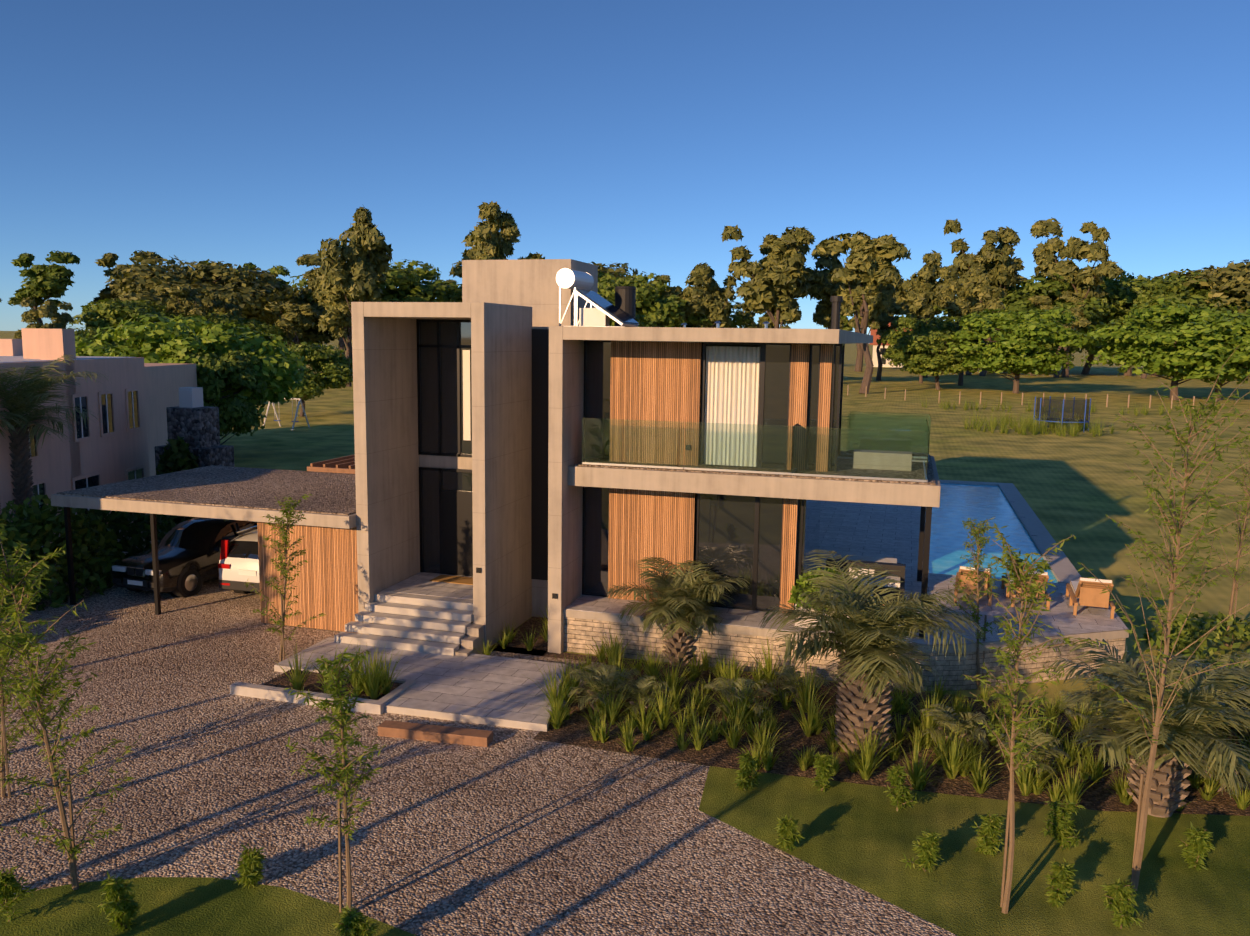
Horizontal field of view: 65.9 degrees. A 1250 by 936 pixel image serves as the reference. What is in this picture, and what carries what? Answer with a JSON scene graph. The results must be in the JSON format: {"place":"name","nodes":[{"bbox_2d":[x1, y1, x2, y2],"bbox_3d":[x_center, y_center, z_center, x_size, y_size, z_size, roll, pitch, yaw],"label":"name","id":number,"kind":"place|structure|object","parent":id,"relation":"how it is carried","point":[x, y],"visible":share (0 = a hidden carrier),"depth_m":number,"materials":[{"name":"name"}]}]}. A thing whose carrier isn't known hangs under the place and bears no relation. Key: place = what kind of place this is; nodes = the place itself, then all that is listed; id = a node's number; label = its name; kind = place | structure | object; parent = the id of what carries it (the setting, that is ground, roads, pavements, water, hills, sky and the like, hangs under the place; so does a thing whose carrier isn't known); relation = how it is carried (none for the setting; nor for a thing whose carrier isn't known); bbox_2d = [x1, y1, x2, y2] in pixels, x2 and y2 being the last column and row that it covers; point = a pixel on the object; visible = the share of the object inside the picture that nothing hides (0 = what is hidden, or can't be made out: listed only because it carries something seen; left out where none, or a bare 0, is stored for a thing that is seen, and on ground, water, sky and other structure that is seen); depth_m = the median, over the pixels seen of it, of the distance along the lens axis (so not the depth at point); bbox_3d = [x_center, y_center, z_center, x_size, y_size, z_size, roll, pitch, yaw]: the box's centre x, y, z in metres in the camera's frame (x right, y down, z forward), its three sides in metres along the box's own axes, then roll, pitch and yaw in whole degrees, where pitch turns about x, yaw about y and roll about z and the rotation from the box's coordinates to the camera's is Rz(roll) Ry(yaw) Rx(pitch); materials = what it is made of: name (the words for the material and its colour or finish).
{"place":"outdoors","nodes":[
{"label":"outdoors","id":0,"kind":"place"},
{"bbox_2d":[0,766,1249,935],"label":"lawn","id":1,"kind":"structure","parent":0,"point":[862,836],"depth_m":13.20,"materials":[{"name":"plant"}]},
{"bbox_2d":[0,865,37,921],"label":"shrub","id":2,"kind":"object","parent":1,"relation":"on","point":[10,885],"visible":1,"depth_m":11.86,"materials":[{"name":"green plant"}]},
{"bbox_2d":[0,519,141,889],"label":"young tree","id":3,"kind":"object","parent":1,"relation":"on","point":[39,713],"visible":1,"depth_m":12.11,"materials":[{"name":"green plant"}]},
{"bbox_2d":[96,870,140,932],"bbox_3d":[-6.174,5.310,11.742,0.553,0.832,0.468,3,8,16],"label":"shrub","id":4,"kind":"object","parent":1,"relation":"on","point":[122,906],"visible":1,"depth_m":11.70,"materials":[{"name":"green plant"}]},
{"bbox_2d":[230,841,266,887],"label":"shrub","id":5,"kind":"object","parent":1,"relation":"on","point":[250,870],"visible":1,"depth_m":12.65,"materials":[{"name":"green plant"}]},
{"bbox_2d":[283,647,385,911],"bbox_3d":[-3.407,3.828,11.645,1.257,3.728,1.716,-5,9,-35],"label":"young tree","id":6,"kind":"object","parent":1,"relation":"on","point":[344,774],"visible":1,"depth_m":11.49,"materials":[{"name":"green plant"}]},
{"bbox_2d":[900,828,942,872],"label":"shrub","id":7,"kind":"object","parent":1,"relation":"on","point":[926,847],"visible":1,"depth_m":13.20,"materials":[{"name":"green plant"}]},
{"bbox_2d":[970,810,1005,856],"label":"shrub","id":8,"kind":"object","parent":1,"relation":"on","point":[989,829],"visible":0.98,"depth_m":13.72,"materials":[{"name":"green plant"}]},
{"bbox_2d":[960,522,1108,913],"bbox_3d":[4.931,3.240,12.047,1.615,5.014,1.542,-5,10,-38],"label":"young tree","id":9,"kind":"object","parent":1,"relation":"on","point":[1014,565],"visible":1,"depth_m":12.08,"materials":[{"name":"green plant"}]},
{"bbox_2d":[1039,798,1085,849],"bbox_3d":[6.302,5.116,13.889,0.602,0.849,0.580,3,8,16],"label":"shrub","id":10,"kind":"object","parent":1,"relation":"on","point":[1061,823],"visible":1,"depth_m":13.84,"materials":[{"name":"green plant"}]},
{"bbox_2d":[1043,857,1082,907],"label":"shrub","id":11,"kind":"object","parent":1,"relation":"on","point":[1061,881],"visible":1,"depth_m":12.48,"materials":[{"name":"green plant"}]},
{"bbox_2d":[1099,878,1142,929],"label":"shrub","id":12,"kind":"object","parent":1,"relation":"on","point":[1120,903],"visible":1,"depth_m":12.01,"materials":[{"name":"green plant"}]},
{"bbox_2d":[1077,344,1249,890],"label":"young tree","id":13,"kind":"object","parent":1,"relation":"on","point":[1141,821],"visible":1,"depth_m":12.72,"materials":[{"name":"green plant"}]},
{"bbox_2d":[1177,821,1214,870],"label":"shrub","id":14,"kind":"object","parent":1,"relation":"on","point":[1199,844],"visible":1,"depth_m":13.45,"materials":[{"name":"green plant"}]},
{"bbox_2d":[0,331,1249,815],"bbox_3d":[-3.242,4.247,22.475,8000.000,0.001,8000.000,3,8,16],"label":"ground","id":15,"kind":"structure","parent":0,"point":[1080,485],"depth_m":62.40,"materials":[{"name":"plant"}]},
{"bbox_2d":[7,250,80,324],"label":"tall tree","id":16,"kind":"object","parent":15,"relation":"on","point":[46,282],"visible":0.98,"depth_m":238.52,"materials":[{"name":"green plant"}]},
{"bbox_2d":[14,297,74,338],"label":"tall tree","id":17,"kind":"object","parent":15,"relation":"on","point":[49,309],"visible":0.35,"depth_m":121.06,"materials":[{"name":"green plant"}]},
{"bbox_2d":[93,250,162,339],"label":"tall tree","id":18,"kind":"object","parent":15,"relation":"on","point":[109,259],"visible":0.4,"depth_m":248.18,"materials":[{"name":"green plant"}]},
{"bbox_2d":[69,298,203,342],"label":"broad tree","id":19,"kind":"object","parent":15,"relation":"on","point":[107,313],"visible":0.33,"depth_m":127.58,"materials":[{"name":"green plant"}]},
{"bbox_2d":[155,280,207,317],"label":"tall tree","id":20,"kind":"object","parent":15,"relation":"on","point":[186,301],"visible":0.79,"depth_m":137.17,"materials":[{"name":"green plant"}]},
{"bbox_2d":[75,314,309,412],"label":"broad tree","id":21,"kind":"object","parent":15,"relation":"on","point":[161,341],"visible":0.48,"depth_m":54.69,"materials":[{"name":"green plant"}]},
{"bbox_2d":[109,255,298,324],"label":"broad tree","id":22,"kind":"object","parent":15,"relation":"on","point":[258,294],"visible":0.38,"depth_m":209.25,"materials":[{"name":"green plant"}]},
{"bbox_2d":[167,349,266,444],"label":"broad tree","id":23,"kind":"object","parent":15,"relation":"on","point":[238,414],"visible":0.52,"depth_m":52.56,"materials":[{"name":"green plant"}]},
{"bbox_2d":[263,300,319,369],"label":"tall tree","id":24,"kind":"object","parent":15,"relation":"on","point":[293,319],"visible":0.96,"depth_m":147.58,"materials":[{"name":"green plant"}]},
{"bbox_2d":[273,283,346,345],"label":"broad tree","id":25,"kind":"object","parent":15,"relation":"on","point":[313,334],"visible":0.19,"depth_m":247.18,"materials":[{"name":"green plant"}]},
{"bbox_2d":[268,342,352,416],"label":"broad tree","id":26,"kind":"object","parent":15,"relation":"on","point":[336,372],"visible":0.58,"depth_m":83.25,"materials":[{"name":"green plant"}]},
{"bbox_2d":[311,256,381,386],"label":"tall tree","id":27,"kind":"object","parent":15,"relation":"on","point":[337,318],"visible":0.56,"depth_m":131.49,"materials":[{"name":"green plant"}]},
{"bbox_2d":[317,204,392,311],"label":"tall tree","id":28,"kind":"object","parent":15,"relation":"on","point":[366,254],"visible":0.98,"depth_m":126.86,"materials":[{"name":"green plant"}]},
{"bbox_2d":[287,259,461,339],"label":"broad tree","id":29,"kind":"object","parent":15,"relation":"on","point":[409,282],"visible":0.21,"depth_m":248.53,"materials":[{"name":"green plant"}]},
{"bbox_2d":[0,524,956,935],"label":"gravel drive","id":30,"kind":"structure","parent":15,"relation":"on","point":[512,832],"depth_m":14.78,"materials":[{"name":"gravel"}]},
{"bbox_2d":[0,539,66,797],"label":"young tree","id":31,"kind":"object","parent":30,"relation":"on","point":[4,734],"visible":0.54,"depth_m":15.08,"materials":[{"name":"green plant"}]},
{"bbox_2d":[0,355,110,560],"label":"palm tree","id":32,"kind":"object","parent":30,"relation":"on","point":[27,399],"visible":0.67,"depth_m":29.25,"materials":[{"name":"green plant"}]},
{"bbox_2d":[0,495,124,616],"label":"shrub","id":33,"kind":"object","parent":30,"relation":"on","point":[29,529],"visible":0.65,"depth_m":26.22,"materials":[{"name":"green plant"}]},
{"bbox_2d":[0,328,196,565],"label":"neighbouring house","id":34,"kind":"structure","parent":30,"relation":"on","point":[122,436],"depth_m":34.10,"materials":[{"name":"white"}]},
{"bbox_2d":[72,509,175,580],"bbox_3d":[-15.516,2.042,29.988,3.271,2.266,4.298,3,8,16],"label":"shrub","id":35,"kind":"object","parent":30,"relation":"on","point":[117,521],"visible":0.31,"depth_m":29.33,"materials":[{"name":"green plant"}]},
{"bbox_2d":[155,435,198,528],"bbox_3d":[-16.673,0.571,36.042,2.104,3.644,2.156,3,8,16],"label":"shrub","id":36,"kind":"object","parent":30,"relation":"on","point":[177,455],"visible":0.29,"depth_m":35.58,"materials":[{"name":"green plant"}]},
{"bbox_2d":[111,516,256,597],"bbox_3d":[-12.447,2.445,28.359,2.280,1.864,4.932,3,8,19],"label":"car","id":37,"kind":"object","parent":30,"relation":"on","point":[189,551],"visible":0.65,"depth_m":27.01,"materials":[{"name":"black paint"}]},
{"bbox_2d":[155,406,234,521],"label":"stone wall","id":38,"kind":"structure","parent":30,"relation":"on","point":[197,429],"depth_m":36.63,"materials":[{"name":"grey"}]},
{"bbox_2d":[218,526,259,593],"bbox_3d":[-9.548,2.488,28.303,2.269,1.874,4.972,3,8,14],"label":"car","id":39,"kind":"object","parent":30,"relation":"on","point":[238,565],"visible":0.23,"depth_m":26.10,"materials":[{"name":"white paint"}]},
{"bbox_2d":[245,493,324,661],"bbox_3d":[-7.468,2.437,21.214,1.379,3.812,1.299,6,9,36],"label":"young tree","id":40,"kind":"object","parent":30,"relation":"on","point":[285,571],"visible":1,"depth_m":21.11,"materials":[{"name":"green plant"}]},
{"bbox_2d":[257,522,358,632],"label":"wall","id":41,"kind":"structure","parent":30,"relation":"on","point":[326,582],"depth_m":23.66,"materials":[{"name":"wood"}]},
{"bbox_2d":[230,638,567,731],"bbox_3d":[-4.264,4.438,20.206,6.750,0.200,3.460,3,8,16],"label":"path edge","id":42,"kind":"object","parent":30,"relation":"on","point":[378,707],"visible":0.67,"depth_m":18.71,"materials":[{"name":"concrete"}]},
{"bbox_2d":[276,637,565,723],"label":"path paving","id":43,"kind":"structure","parent":42,"relation":"on","point":[489,686],"depth_m":20.12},
{"bbox_2d":[334,591,472,655],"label":"entrance steps","id":44,"kind":"structure","parent":43,"relation":"on","point":[392,608],"depth_m":22.50,"materials":[{"name":"stone"}]},
{"bbox_2d":[378,720,492,746],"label":"step","id":45,"kind":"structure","parent":30,"relation":"on","point":[438,733],"depth_m":17.41,"materials":[{"name":"brown wood"}]},
{"bbox_2d":[64,506,931,637],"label":"steel posts","id":46,"kind":"object","parent":30,"relation":"on","point":[924,543],"visible":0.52,"depth_m":24.87,"materials":[{"name":"black"}]},
{"bbox_2d":[472,201,544,259],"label":"tall tree","id":47,"kind":"object","parent":15,"relation":"on","point":[487,234],"visible":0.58,"depth_m":134.44,"materials":[{"name":"green plant"}]},
{"bbox_2d":[51,259,1128,653],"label":"house","id":48,"kind":"structure","parent":15,"relation":"on","point":[505,307],"depth_m":22.75,"materials":[{"name":"concrete"}]},
{"bbox_2d":[57,451,935,514],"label":"roof gravel","id":49,"kind":"structure","parent":48,"relation":"on","point":[263,488],"depth_m":25.48,"materials":[{"name":"gravel"}]},
{"bbox_2d":[582,411,930,479],"bbox_3d":[3.421,-0.735,23.524,7.708,1.080,5.146,3,8,16],"label":"glass balustrade","id":50,"kind":"object","parent":49,"relation":"on","point":[913,437],"visible":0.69,"depth_m":21.48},
{"bbox_2d":[531,329,548,579],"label":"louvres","id":51,"kind":"object","parent":48,"relation":"attached to","point":[539,454],"visible":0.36,"depth_m":24.54,"materials":[{"name":"black"}]},
{"bbox_2d":[463,346,760,466],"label":"curtains","id":52,"kind":"object","parent":48,"relation":"attached to","point":[732,385],"visible":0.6,"depth_m":22.07,"materials":[{"name":"white fabric"}]},
{"bbox_2d":[416,319,844,611],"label":"window frames","id":53,"kind":"structure","parent":48,"relation":"attached to","point":[456,530],"depth_m":24.54,"materials":[{"name":"black"}]},
{"bbox_2d":[420,322,842,610],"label":"glazing","id":54,"kind":"structure","parent":48,"relation":"attached to","point":[726,537],"depth_m":22.69,"materials":[{"name":"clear glass"}]},
{"bbox_2d":[556,268,842,328],"bbox_3d":[2.009,-4.263,24.521,7.082,1.467,3.224,3,8,16],"label":"roof equipment","id":55,"kind":"object","parent":48,"relation":"on","point":[621,312],"visible":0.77,"depth_m":24.48,"materials":[{"name":"white"}]},
{"bbox_2d":[608,341,832,612],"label":"wood panels","id":56,"kind":"object","parent":48,"relation":"attached to","point":[656,382],"visible":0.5,"depth_m":22.36,"materials":[{"name":"wood"}]},
{"bbox_2d":[382,500,1127,644],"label":"terrace paving","id":57,"kind":"structure","parent":48,"relation":"on","point":[872,530],"depth_m":24.05,"materials":[{"name":"stone"}]},
{"bbox_2d":[794,555,905,627],"bbox_3d":[5.676,2.808,23.182,2.035,0.850,5.482,4,8,23],"label":"gallery furniture","id":58,"kind":"object","parent":57,"relation":"on","point":[894,565],"visible":0.33,"depth_m":23.44,"materials":[{"name":"beige plastic"}]},
{"bbox_2d":[1066,577,1114,618],"bbox_3d":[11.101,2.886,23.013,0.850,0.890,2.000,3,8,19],"label":"armchair","id":59,"kind":"object","parent":57,"relation":"on","point":[1086,591],"visible":0.94,"depth_m":22.25,"materials":[{"name":"brown wood"}]},
{"bbox_2d":[582,450,928,481],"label":"glass shoes","id":60,"kind":"object","parent":48,"relation":"on","point":[782,473],"visible":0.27,"depth_m":21.20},
{"bbox_2d":[598,270,700,326],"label":"broad tree","id":61,"kind":"object","parent":15,"relation":"on","point":[658,310],"visible":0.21,"depth_m":141.55,"materials":[{"name":"green plant"}]},
{"bbox_2d":[648,272,712,326],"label":"tall tree","id":62,"kind":"object","parent":15,"relation":"on","point":[689,308],"visible":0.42,"depth_m":145.89,"materials":[{"name":"green plant"}]},
{"bbox_2d":[687,261,737,327],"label":"tall tree","id":63,"kind":"object","parent":15,"relation":"on","point":[715,305],"visible":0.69,"depth_m":147.19,"materials":[{"name":"green plant"}]},
{"bbox_2d":[262,617,1249,815],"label":"planting bed","id":64,"kind":"object","parent":15,"relation":"on","point":[718,752],"visible":0.3,"depth_m":17.42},
{"bbox_2d":[566,663,638,710],"bbox_3d":[-0.545,4.315,18.840,1.386,0.913,1.517,6,9,34],"label":"shrub","id":65,"kind":"object","parent":64,"relation":"on","point":[590,682],"visible":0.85,"depth_m":18.80,"materials":[{"name":"green plant"}]},
{"bbox_2d":[611,675,670,714],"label":"shrub","id":66,"kind":"object","parent":64,"relation":"on","point":[642,695],"visible":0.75,"depth_m":18.73,"materials":[{"name":"green plant"}]},
{"bbox_2d":[605,557,749,666],"bbox_3d":[1.207,3.321,21.539,3.010,2.211,3.111,6,9,32],"label":"palm tree","id":67,"kind":"object","parent":64,"relation":"on","point":[685,599],"visible":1,"depth_m":21.24,"materials":[{"name":"green plant"}]},
{"bbox_2d":[702,677,777,717],"bbox_3d":[2.129,4.426,18.523,1.397,0.852,1.459,4,8,25],"label":"shrub","id":68,"kind":"object","parent":64,"relation":"on","point":[760,692],"visible":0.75,"depth_m":18.61,"materials":[{"name":"green plant"}]},
{"bbox_2d":[759,549,985,757],"bbox_3d":[4.269,3.425,16.926,4.034,3.321,3.628,8,10,43],"label":"palm tree","id":69,"kind":"object","parent":64,"relation":"on","point":[865,635],"visible":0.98,"depth_m":16.59,"materials":[{"name":"green plant"}]},
{"bbox_2d":[919,704,989,750],"bbox_3d":[5.916,4.707,17.287,1.250,0.730,1.256,6,9,31],"label":"shrub","id":70,"kind":"object","parent":64,"relation":"on","point":[945,720],"visible":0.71,"depth_m":17.21,"materials":[{"name":"green plant"}]},
{"bbox_2d":[995,717,1069,778],"bbox_3d":[6.828,4.801,16.248,1.132,0.847,1.250,7,10,38],"label":"shrub","id":71,"kind":"object","parent":64,"relation":"on","point":[1045,753],"visible":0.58,"depth_m":16.26,"materials":[{"name":"green plant"}]},
{"bbox_2d":[1043,638,1249,817],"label":"palm tree","id":72,"kind":"object","parent":64,"relation":"on","point":[1180,736],"visible":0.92,"depth_m":14.75,"materials":[{"name":"green plant"}]},
{"bbox_2d":[1158,651,1249,748],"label":"palm tree","id":73,"kind":"object","parent":64,"relation":"on","point":[1225,660],"visible":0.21,"depth_m":17.64,"materials":[{"name":"green plant"}]},
{"bbox_2d":[263,393,1249,810],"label":"grass tufts","id":74,"kind":"object","parent":15,"relation":"on","point":[371,683],"visible":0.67,"depth_m":17.99,"materials":[{"name":"green plant"}]},
{"bbox_2d":[721,225,815,328],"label":"tall tree","id":75,"kind":"object","parent":15,"relation":"on","point":[754,291],"visible":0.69,"depth_m":146.17,"materials":[{"name":"green plant"}]},
{"bbox_2d":[757,226,816,327],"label":"tall tree","id":76,"kind":"object","parent":15,"relation":"on","point":[787,269],"visible":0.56,"depth_m":144.30,"materials":[{"name":"green plant"}]},
{"bbox_2d":[808,242,855,329],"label":"tall tree","id":77,"kind":"object","parent":15,"relation":"on","point":[825,289],"visible":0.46,"depth_m":155.89,"materials":[{"name":"green plant"}]},
{"bbox_2d":[564,617,1125,690],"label":"stone wall","id":78,"kind":"structure","parent":15,"relation":"on","point":[580,635],"depth_m":21.12,"materials":[{"name":"stone"}]},
{"bbox_2d":[816,230,911,393],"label":"tall tree","id":79,"kind":"object","parent":15,"relation":"on","point":[867,270],"visible":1,"depth_m":132.99,"materials":[{"name":"green plant"}]},
{"bbox_2d":[876,313,961,382],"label":"broad tree","id":80,"kind":"object","parent":15,"relation":"on","point":[922,326],"visible":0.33,"depth_m":168.00,"materials":[{"name":"green plant"}]},
{"bbox_2d":[891,250,960,377],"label":"tall tree","id":81,"kind":"object","parent":15,"relation":"on","point":[921,299],"visible":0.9,"depth_m":194.36,"materials":[{"name":"green plant"}]},
{"bbox_2d":[882,330,989,389],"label":"broad tree","id":82,"kind":"object","parent":15,"relation":"on","point":[912,357],"visible":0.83,"depth_m":145.57,"materials":[{"name":"green plant"}]},
{"bbox_2d":[937,264,1004,385],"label":"tall tree","id":83,"kind":"object","parent":15,"relation":"on","point":[952,304],"visible":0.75,"depth_m":161.24,"materials":[{"name":"green plant"}]},
{"bbox_2d":[939,517,1007,689],"bbox_3d":[7.172,2.852,19.994,1.387,3.729,1.046,5,9,28],"label":"young tree","id":84,"kind":"object","parent":15,"relation":"on","point":[978,531],"visible":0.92,"depth_m":19.93,"materials":[{"name":"green plant"}]},
{"bbox_2d":[943,219,1024,375],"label":"tall tree","id":85,"kind":"object","parent":15,"relation":"on","point":[1008,276],"visible":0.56,"depth_m":211.14,"materials":[{"name":"green plant"}]},
{"bbox_2d":[924,480,1081,583],"bbox_3d":[12.813,2.284,34.828,4.007,1.040,19.000,3,8,16],"label":"pool coping","id":86,"kind":"object","parent":15,"relation":"on","point":[1064,570],"visible":0.42,"depth_m":32.23,"materials":[{"name":"concrete"}]},
{"bbox_2d":[925,483,1057,582],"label":"pool water","id":87,"kind":"structure","parent":86,"relation":"in","point":[949,532],"depth_m":32.83,"materials":[{"name":"liquid"}]},
{"bbox_2d":[947,307,1102,392],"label":"broad tree","id":88,"kind":"object","parent":15,"relation":"on","point":[1032,333],"visible":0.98,"depth_m":136.45,"materials":[{"name":"green plant"}]},
{"bbox_2d":[948,272,1119,375],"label":"broad tree","id":89,"kind":"object","parent":15,"relation":"on","point":[1051,288],"visible":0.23,"depth_m":209.27,"materials":[{"name":"green plant"}]},
{"bbox_2d":[1030,217,1122,376],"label":"tall tree","id":90,"kind":"object","parent":15,"relation":"on","point":[1086,283],"visible":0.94,"depth_m":209.08,"materials":[{"name":"green plant"}]},
{"bbox_2d":[1023,264,1185,374],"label":"broad tree","id":91,"kind":"object","parent":15,"relation":"on","point":[1124,282],"visible":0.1,"depth_m":218.12,"materials":[{"name":"green plant"}]},
{"bbox_2d":[1079,277,1232,375],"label":"broad tree","id":92,"kind":"object","parent":15,"relation":"on","point":[1191,299],"visible":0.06,"depth_m":214.56,"materials":[{"name":"green plant"}]},
{"bbox_2d":[1081,298,1249,399],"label":"broad tree","id":93,"kind":"object","parent":15,"relation":"on","point":[1133,334],"visible":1,"depth_m":123.70,"materials":[{"name":"green plant"}]},
{"bbox_2d":[1102,269,1249,375],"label":"broad tree","id":94,"kind":"object","parent":15,"relation":"on","point":[1173,276],"visible":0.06,"depth_m":217.40,"materials":[{"name":"green plant"}]},
{"bbox_2d":[1138,310,1249,400],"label":"broad tree","id":95,"kind":"object","parent":15,"relation":"on","point":[1241,378],"visible":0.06,"depth_m":125.73,"materials":[{"name":"green plant"}]},
{"bbox_2d":[1143,611,1249,669],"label":"shrub","id":96,"kind":"object","parent":15,"relation":"on","point":[1242,627],"visible":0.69,"depth_m":22.80,"materials":[{"name":"green plant"}]},
{"bbox_2d":[1152,260,1249,367],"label":"broad tree","id":97,"kind":"object","parent":15,"relation":"on","point":[1234,280],"visible":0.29,"depth_m":214.25,"materials":[{"name":"green plant"}]},
{"bbox_2d":[1189,412,1249,647],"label":"young tree","id":98,"kind":"object","parent":15,"relation":"on","point":[1242,533],"visible":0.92,"depth_m":23.34,"materials":[{"name":"green plant"}]},
{"bbox_2d":[0,0,1249,334],"label":"sky","id":99,"kind":"structure","parent":0,"point":[238,132],"materials":[{"name":"blue"}]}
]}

